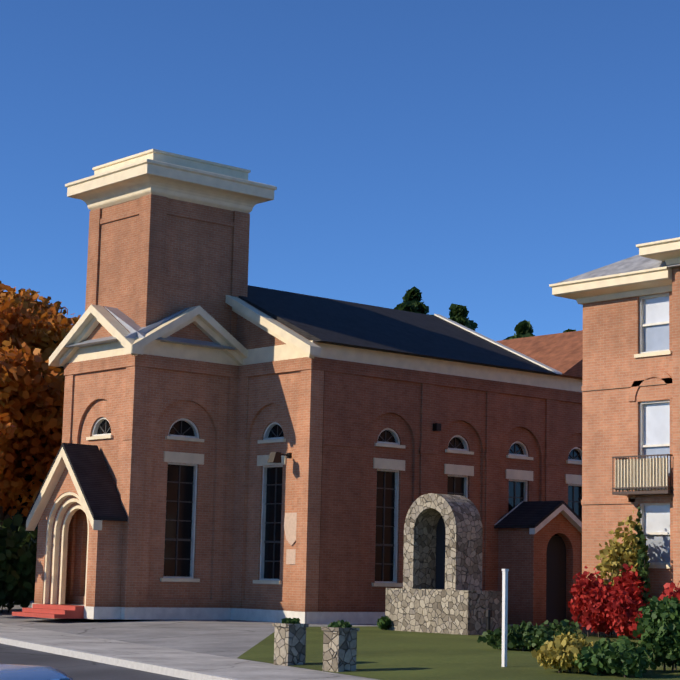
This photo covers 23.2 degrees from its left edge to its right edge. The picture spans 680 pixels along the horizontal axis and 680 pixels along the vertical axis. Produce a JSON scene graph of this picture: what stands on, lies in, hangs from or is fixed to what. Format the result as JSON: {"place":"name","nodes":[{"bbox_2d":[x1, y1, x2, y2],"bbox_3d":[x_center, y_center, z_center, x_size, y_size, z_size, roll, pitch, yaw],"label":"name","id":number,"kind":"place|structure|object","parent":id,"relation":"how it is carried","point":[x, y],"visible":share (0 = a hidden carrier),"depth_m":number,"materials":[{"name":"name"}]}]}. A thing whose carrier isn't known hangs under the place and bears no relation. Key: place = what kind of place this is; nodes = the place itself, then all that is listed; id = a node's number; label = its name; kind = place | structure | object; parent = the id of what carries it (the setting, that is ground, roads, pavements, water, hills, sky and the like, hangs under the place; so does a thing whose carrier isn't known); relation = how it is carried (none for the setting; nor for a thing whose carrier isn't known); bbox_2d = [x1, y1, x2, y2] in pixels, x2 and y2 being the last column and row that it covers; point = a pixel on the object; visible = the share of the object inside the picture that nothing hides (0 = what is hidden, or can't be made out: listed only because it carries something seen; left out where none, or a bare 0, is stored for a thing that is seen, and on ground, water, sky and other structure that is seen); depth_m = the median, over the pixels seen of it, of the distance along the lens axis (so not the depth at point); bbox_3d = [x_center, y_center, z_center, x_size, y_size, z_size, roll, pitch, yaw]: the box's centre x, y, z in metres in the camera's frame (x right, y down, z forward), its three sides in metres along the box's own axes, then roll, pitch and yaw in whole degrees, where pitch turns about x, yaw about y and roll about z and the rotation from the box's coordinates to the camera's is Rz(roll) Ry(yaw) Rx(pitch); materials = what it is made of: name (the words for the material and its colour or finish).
{"place":"outdoors","nodes":[
{"label":"outdoors","id":0,"kind":"place"},
{"bbox_2d":[0,643,187,679],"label":"road","id":1,"kind":"structure","parent":0,"point":[73,668],"depth_m":31.71,"materials":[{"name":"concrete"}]},
{"bbox_2d":[0,664,72,679],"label":"car","id":2,"kind":"object","parent":1,"relation":"on","point":[19,672],"visible":1,"depth_m":8.93,"materials":[{"name":"white paint"}]},
{"bbox_2d":[0,636,242,679],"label":"kerb","id":3,"kind":"structure","parent":1,"relation":"on","point":[153,668],"depth_m":31.50,"materials":[{"name":"concrete"}]},
{"bbox_2d":[0,623,376,679],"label":"sidewalk","id":4,"kind":"structure","parent":0,"point":[225,666],"depth_m":32.43,"materials":[{"name":"concrete"}]},
{"bbox_2d":[0,600,581,679],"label":"forecourt paving","id":5,"kind":"structure","parent":0,"point":[231,638],"depth_m":43.92,"materials":[{"name":"grey concrete"}]},
{"bbox_2d":[0,514,37,612],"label":"dark bush","id":6,"kind":"object","parent":5,"relation":"on","point":[17,568],"visible":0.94,"depth_m":57.06,"materials":[{"name":"green plant"}]},
{"bbox_2d":[12,149,582,625],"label":"church","id":7,"kind":"structure","parent":0,"point":[234,445],"depth_m":51.94,"materials":[{"name":"brick"}]},
{"bbox_2d":[0,0,679,340],"label":"sky","id":8,"kind":"structure","parent":0,"point":[482,156],"materials":[{"name":"blue"}]},
{"bbox_2d":[238,626,679,679],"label":"lawn","id":9,"kind":"structure","parent":0,"point":[384,654],"depth_m":31.81,"materials":[{"name":"green plant"}]},
{"bbox_2d":[272,623,308,665],"bbox_3d":[-0.934,5.722,30.867,0.480,0.860,0.480,8,-11,-40],"label":"stone planter","id":10,"kind":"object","parent":9,"relation":"on","point":[289,644],"visible":0.75,"depth_m":30.72,"materials":[{"name":"grey stone"}]},
{"bbox_2d":[281,618,299,623],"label":"potted plant","id":11,"kind":"object","parent":10,"relation":"on","point":[291,621],"visible":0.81,"depth_m":30.81,"materials":[{"name":"green plant"}]},
{"bbox_2d":[321,627,358,671],"bbox_3d":[-0.005,5.503,29.188,0.480,0.860,0.480,8,-11,-40],"label":"stone planter","id":12,"kind":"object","parent":9,"relation":"on","point":[339,649],"visible":0.75,"depth_m":29.04,"materials":[{"name":"grey stone"}]},
{"bbox_2d":[328,620,351,627],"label":"potted plant","id":13,"kind":"object","parent":12,"relation":"on","point":[340,624],"visible":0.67,"depth_m":29.17,"materials":[{"name":"green plant"}]},
{"bbox_2d":[376,616,391,629],"bbox_3d":[1.181,7.775,45.302,0.426,0.447,0.481,8,-11,-40],"label":"bush","id":14,"kind":"object","parent":9,"relation":"on","point":[384,622],"visible":1,"depth_m":45.18,"materials":[{"name":"green plant"}]},
{"bbox_2d":[385,493,501,634],"bbox_3d":[2.810,6.119,44.859,1.300,3.870,3.200,8,-11,-40],"label":"grotto","id":15,"kind":"object","parent":9,"relation":"on","point":[441,591],"visible":0.98,"depth_m":44.33,"materials":[{"name":"stone"}]},
{"bbox_2d":[502,569,508,666],"bbox_3d":[2.958,5.013,29.713,0.090,1.790,0.090,8,-11,-40],"label":"sign post","id":16,"kind":"object","parent":9,"relation":"on","point":[504,610],"visible":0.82,"depth_m":29.70,"materials":[{"name":"white metal"}]},
{"bbox_2d":[477,619,585,650],"bbox_3d":[4.074,6.202,34.653,1.764,0.725,2.355,8,-11,-40],"label":"hedge","id":17,"kind":"object","parent":9,"relation":"on","point":[525,635],"visible":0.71,"depth_m":34.46,"materials":[{"name":"green plant"}]},
{"bbox_2d":[531,632,592,672],"bbox_3d":[3.984,5.378,28.468,1.213,0.733,1.833,-2,-9,23],"label":"yellow green shrub","id":18,"kind":"object","parent":9,"relation":"on","point":[560,651],"visible":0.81,"depth_m":27.97,"materials":[{"name":"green plant"}]},
{"bbox_2d":[568,563,650,637],"bbox_3d":[7.139,6.888,43.894,2.139,2.086,1.704,-2,-9,22],"label":"burning bush","id":19,"kind":"object","parent":9,"relation":"on","point":[590,599],"visible":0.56,"depth_m":43.60,"materials":[{"name":"red plant"}]},
{"bbox_2d":[572,635,656,677],"bbox_3d":[4.518,5.284,27.578,1.290,0.705,2.089,1,-8,1],"label":"shrub","id":20,"kind":"object","parent":9,"relation":"on","point":[625,656],"visible":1,"depth_m":27.09,"materials":[{"name":"green plant"}]},
{"bbox_2d":[595,511,649,637],"bbox_3d":[7.632,6.309,44.606,1.177,3.453,1.558,20,-20,-66],"label":"shrub","id":21,"kind":"object","parent":9,"relation":"on","point":[616,558],"visible":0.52,"depth_m":44.49,"materials":[{"name":"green plant"}]},
{"bbox_2d":[606,594,642,639],"bbox_3d":[7.542,7.166,42.722,1.225,1.232,1.300,8,-11,-40],"label":"burning bush","id":22,"kind":"object","parent":9,"relation":"on","point":[623,613],"visible":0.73,"depth_m":42.52,"materials":[{"name":"red plant"}]},
{"bbox_2d":[633,506,650,606],"bbox_3d":[8.021,6.197,44.052,0.458,3.539,0.776,2,-8,-7],"label":"cedar shrub","id":23,"kind":"object","parent":9,"relation":"on","point":[641,561],"visible":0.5,"depth_m":43.88,"materials":[{"name":"green plant"}]},
{"bbox_2d":[632,596,679,671],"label":"green hedge","id":24,"kind":"object","parent":9,"relation":"on","point":[658,627],"visible":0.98,"depth_m":27.91,"materials":[{"name":"green plant"}]},
{"bbox_2d":[632,581,679,634],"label":"burning bush","id":25,"kind":"object","parent":9,"relation":"on","point":[668,591],"visible":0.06,"depth_m":38.08,"materials":[{"name":"red plant"}]},
{"bbox_2d":[485,610,492,629],"bbox_3d":[3.602,6.926,40.135,0.200,0.750,0.190,8,-11,-40],"label":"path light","id":26,"kind":"object","parent":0,"point":[488,614],"visible":0.79,"depth_m":40.11,"materials":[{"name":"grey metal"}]},
{"bbox_3d":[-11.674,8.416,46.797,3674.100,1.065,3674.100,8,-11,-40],"label":"ground","id":27,"kind":"structure","parent":0,"visible":0},
{"bbox_2d":[0,413,15,473],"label":"tree","id":28,"kind":"object","parent":27,"relation":"on","point":[9,432],"visible":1,"depth_m":53.47,"materials":[{"name":"orange plant"}]},
{"bbox_2d":[0,301,69,526],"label":"maple tree","id":29,"kind":"object","parent":27,"relation":"on","point":[31,399],"visible":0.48,"depth_m":63.51,"materials":[{"name":"orange plant"}]},
{"bbox_2d":[10,340,63,546],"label":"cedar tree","id":30,"kind":"object","parent":27,"relation":"on","point":[23,523],"depth_m":65.03,"materials":[{"name":"green plant"}]},
{"bbox_2d":[0,281,80,368],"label":"orange maple tree","id":31,"kind":"object","parent":27,"relation":"on","point":[25,298],"visible":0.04,"depth_m":69.72,"materials":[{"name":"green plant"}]},
{"bbox_2d":[394,286,434,315],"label":"pine tree","id":32,"kind":"object","parent":27,"relation":"on","point":[411,298],"visible":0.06,"depth_m":89.73,"materials":[{"name":"green plant"}]},
{"bbox_2d":[448,303,477,330],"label":"pine tree","id":33,"kind":"object","parent":27,"relation":"on","point":[458,314],"visible":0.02,"depth_m":89.98,"materials":[{"name":"green plant"}]},
{"bbox_2d":[504,320,534,339],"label":"pine tree","id":34,"kind":"object","parent":27,"relation":"on","point":[523,329],"visible":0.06,"depth_m":89.57,"materials":[{"name":"green plant"}]},
{"bbox_2d":[549,237,679,635],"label":"apartment building","id":35,"kind":"structure","parent":27,"relation":"on","point":[631,398],"depth_m":45.77,"materials":[{"name":"brick"}]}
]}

